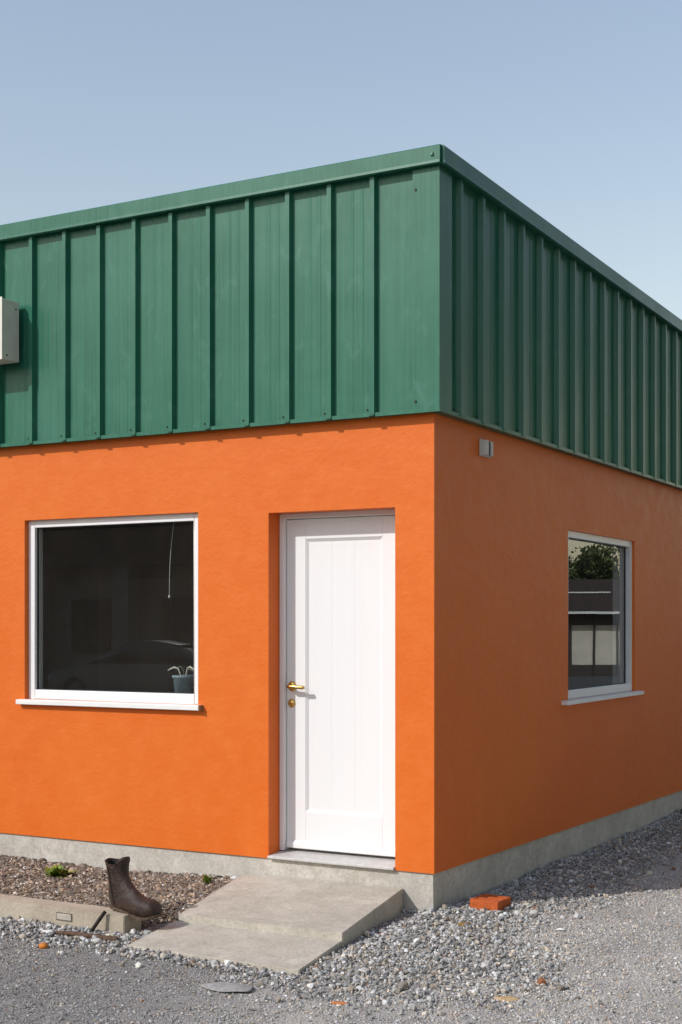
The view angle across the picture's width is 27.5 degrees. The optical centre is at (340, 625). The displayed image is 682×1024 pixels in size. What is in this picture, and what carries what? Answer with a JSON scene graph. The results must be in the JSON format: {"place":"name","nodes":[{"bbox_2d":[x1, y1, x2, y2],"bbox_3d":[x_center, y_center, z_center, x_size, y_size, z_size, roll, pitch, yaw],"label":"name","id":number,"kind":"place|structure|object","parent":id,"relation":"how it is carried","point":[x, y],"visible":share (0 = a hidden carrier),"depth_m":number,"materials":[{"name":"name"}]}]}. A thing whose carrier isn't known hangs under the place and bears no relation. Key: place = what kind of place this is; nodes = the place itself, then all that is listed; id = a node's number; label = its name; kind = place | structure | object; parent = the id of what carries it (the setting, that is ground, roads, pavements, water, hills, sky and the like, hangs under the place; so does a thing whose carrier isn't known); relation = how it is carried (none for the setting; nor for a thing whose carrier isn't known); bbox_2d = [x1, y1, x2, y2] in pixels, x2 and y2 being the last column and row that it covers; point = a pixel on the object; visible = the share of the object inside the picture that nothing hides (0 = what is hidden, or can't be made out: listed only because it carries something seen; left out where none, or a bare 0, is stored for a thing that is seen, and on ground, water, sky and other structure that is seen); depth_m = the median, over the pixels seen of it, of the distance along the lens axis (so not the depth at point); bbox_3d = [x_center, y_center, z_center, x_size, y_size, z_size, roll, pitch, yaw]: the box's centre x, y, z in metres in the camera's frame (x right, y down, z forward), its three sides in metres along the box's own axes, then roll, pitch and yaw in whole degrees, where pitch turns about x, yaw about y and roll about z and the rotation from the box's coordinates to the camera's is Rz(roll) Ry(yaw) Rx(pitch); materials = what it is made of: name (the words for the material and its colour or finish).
{"place":"outdoors","nodes":[
{"label":"outdoors","id":0,"kind":"place"},
{"bbox_2d":[0,812,681,1023],"bbox_3d":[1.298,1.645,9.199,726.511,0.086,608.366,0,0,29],"label":"ground","id":1,"kind":"structure","parent":0,"point":[48,1016],"depth_m":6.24,"materials":[{"name":"grey gravel"}]},
{"bbox_2d":[39,942,47,948],"bbox_3d":[-1.504,1.619,7.035,0.045,0.038,0.047,0,0,-36],"label":"pebble","id":2,"kind":"object","parent":1,"relation":"on","point":[43,945],"visible":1,"depth_m":7.02,"materials":[{"name":"orange stone"}]},
{"bbox_2d":[0,894,140,934],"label":"concrete edging","id":3,"kind":"object","parent":1,"relation":"on","point":[59,913],"visible":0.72,"depth_m":7.50,"materials":[{"name":"beige concrete"}]},
{"bbox_2d":[105,856,161,919],"bbox_3d":[-1.099,1.381,7.365,0.402,0.309,0.115,0,0,39],"label":"leather boot","id":4,"kind":"object","parent":3,"relation":"on","point":[126,896],"visible":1,"depth_m":7.36,"materials":[{"name":"brown leather"}]},
{"bbox_2d":[55,930,118,940],"bbox_3d":[-1.315,1.600,7.188,0.398,0.029,0.030,0,0,26],"label":"iron bar","id":5,"kind":"object","parent":1,"relation":"on","point":[90,935],"visible":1,"depth_m":7.18,"materials":[{"name":"brown metal"}]},
{"bbox_2d":[92,938,102,942],"bbox_3d":[-1.246,1.611,7.117,0.050,0.032,0.041,0,0,31],"label":"pebble","id":6,"kind":"object","parent":1,"relation":"on","point":[97,940],"visible":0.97,"depth_m":7.10,"materials":[{"name":"white stone"}]},
{"bbox_2d":[89,911,106,932],"bbox_3d":[-1.282,1.562,7.318,0.104,0.128,0.020,0,0,-21],"label":"iron rod","id":7,"kind":"object","parent":1,"relation":"on","point":[98,920],"visible":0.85,"depth_m":7.31,"materials":[{"name":"black metal"}]},
{"bbox_2d":[0,855,238,929],"bbox_3d":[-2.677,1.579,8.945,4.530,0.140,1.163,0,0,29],"label":"mulch","id":8,"kind":"object","parent":1,"relation":"on","point":[60,887],"visible":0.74,"depth_m":8.38,"materials":[{"name":"gravel"}]},
{"bbox_2d":[43,864,75,877],"bbox_3d":[-1.784,1.536,8.739,0.225,0.072,0.206,0,0,29],"label":"weed plant","id":9,"kind":"object","parent":8,"relation":"on","point":[56,870],"visible":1,"depth_m":8.73,"materials":[{"name":"green plant"}]},
{"bbox_2d":[200,874,211,882],"bbox_3d":[-0.804,1.503,8.297,0.079,0.056,0.106,0,0,-16],"label":"weed plant","id":10,"kind":"object","parent":8,"relation":"on","point":[206,878],"visible":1,"depth_m":8.29,"materials":[{"name":"green plant"}]},
{"bbox_2d":[200,982,253,991],"bbox_3d":[-0.513,1.627,6.268,0.264,0.022,0.161,0,0,20],"label":"flat stone","id":11,"kind":"object","parent":1,"relation":"on","point":[225,987],"visible":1,"depth_m":6.24,"materials":[{"name":"grey stone"}]},
{"bbox_2d":[127,873,402,975],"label":"concrete ramp","id":12,"kind":"structure","parent":1,"relation":"on","point":[289,925],"depth_m":7.28,"materials":[{"name":"grey concrete"}]},
{"bbox_2d":[0,144,681,910],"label":"shop building","id":13,"kind":"structure","parent":1,"relation":"on","point":[412,638],"depth_m":8.61,"materials":[{"name":"orange paint"}]},
{"bbox_2d":[0,297,18,364],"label":"utility box","id":14,"kind":"object","parent":13,"relation":"attached to","point":[9,331],"visible":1,"depth_m":9.10,"materials":[{"name":"beige paint"}]},
{"bbox_2d":[16,513,202,710],"bbox_3d":[-1.461,-0.090,8.978,1.479,1.223,0.223,0,0,29],"label":"window","id":15,"kind":"structure","parent":13,"relation":"in","point":[118,699],"depth_m":9.04,"materials":[{"name":"white plastic"}]},
{"bbox_2d":[168,523,173,597],"bbox_3d":[-1.089,-0.652,8.963,0.060,0.947,0.025,0,0,29],"label":"hanging cord","id":16,"kind":"object","parent":13,"relation":"hanging from","point":[169,570],"visible":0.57,"depth_m":8.96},
{"bbox_2d":[168,666,193,692],"bbox_3d":[-1.004,0.369,8.842,0.160,0.228,0.172,0,0,-21],"label":"plant pot","id":17,"kind":"object","parent":13,"relation":"on","point":[183,683],"visible":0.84,"depth_m":8.81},
{"bbox_2d":[267,509,394,869],"bbox_3d":[-0.019,0.357,8.204,0.844,2.065,0.218,0,0,29],"label":"door","id":18,"kind":"structure","parent":13,"relation":"in","point":[330,563],"depth_m":8.28,"materials":[{"name":"white paint"}]},
{"bbox_2d":[479,439,492,457],"bbox_3d":[0.882,-1.071,8.406,0.039,0.102,0.160,0,0,29],"label":"wall sensor","id":19,"kind":"object","parent":13,"relation":"attached to","point":[485,448],"depth_m":8.36,"materials":[{"name":"plastic"}]},
{"bbox_2d":[561,530,643,704],"bbox_3d":[1.893,-0.062,10.407,0.228,1.220,1.780,0,0,29],"label":"window","id":20,"kind":"structure","parent":13,"relation":"in","point":[617,686],"depth_m":11.04,"materials":[{"name":"white plastic"}]},
{"bbox_2d":[331,1001,350,1004],"bbox_3d":[0.001,1.623,5.986,0.092,0.016,0.034,0,0,18],"label":"brick chip","id":21,"kind":"object","parent":1,"relation":"on","point":[338,1002],"visible":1,"depth_m":5.98,"materials":[{"name":"orange brick"}]},
{"bbox_2d":[458,922,471,926],"bbox_3d":[0.663,1.604,7.469,0.079,0.034,0.040,0,0,0],"label":"brick chip","id":22,"kind":"object","parent":1,"relation":"on","point":[462,923],"visible":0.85,"depth_m":7.46,"materials":[{"name":"brick"}]},
{"bbox_2d":[470,894,510,910],"bbox_3d":[0.853,1.580,7.944,0.172,0.056,0.205,2,0,28],"label":"clay brick","id":23,"kind":"object","parent":1,"relation":"on","point":[490,902],"visible":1,"depth_m":7.88,"materials":[{"name":"orange brick"}]},
{"bbox_2d":[494,996,519,1001],"bbox_3d":[0.721,1.625,6.066,0.106,0.014,0.090,0,0,-22],"label":"brick chip","id":24,"kind":"object","parent":1,"relation":"on","point":[507,998],"visible":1,"depth_m":6.05,"materials":[{"name":"beige brick"}]},
{"bbox_2d":[537,977,545,984],"bbox_3d":[0.907,1.613,6.306,0.046,0.047,0.038,0,0,29],"label":"pebble","id":25,"kind":"object","parent":1,"relation":"on","point":[541,980],"visible":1,"depth_m":6.29,"materials":[{"name":"orange stone"}]},
{"bbox_2d":[0,0,681,319],"label":"sky","id":26,"kind":"structure","parent":0,"point":[573,108],"materials":[{"name":"blue"}]}
]}

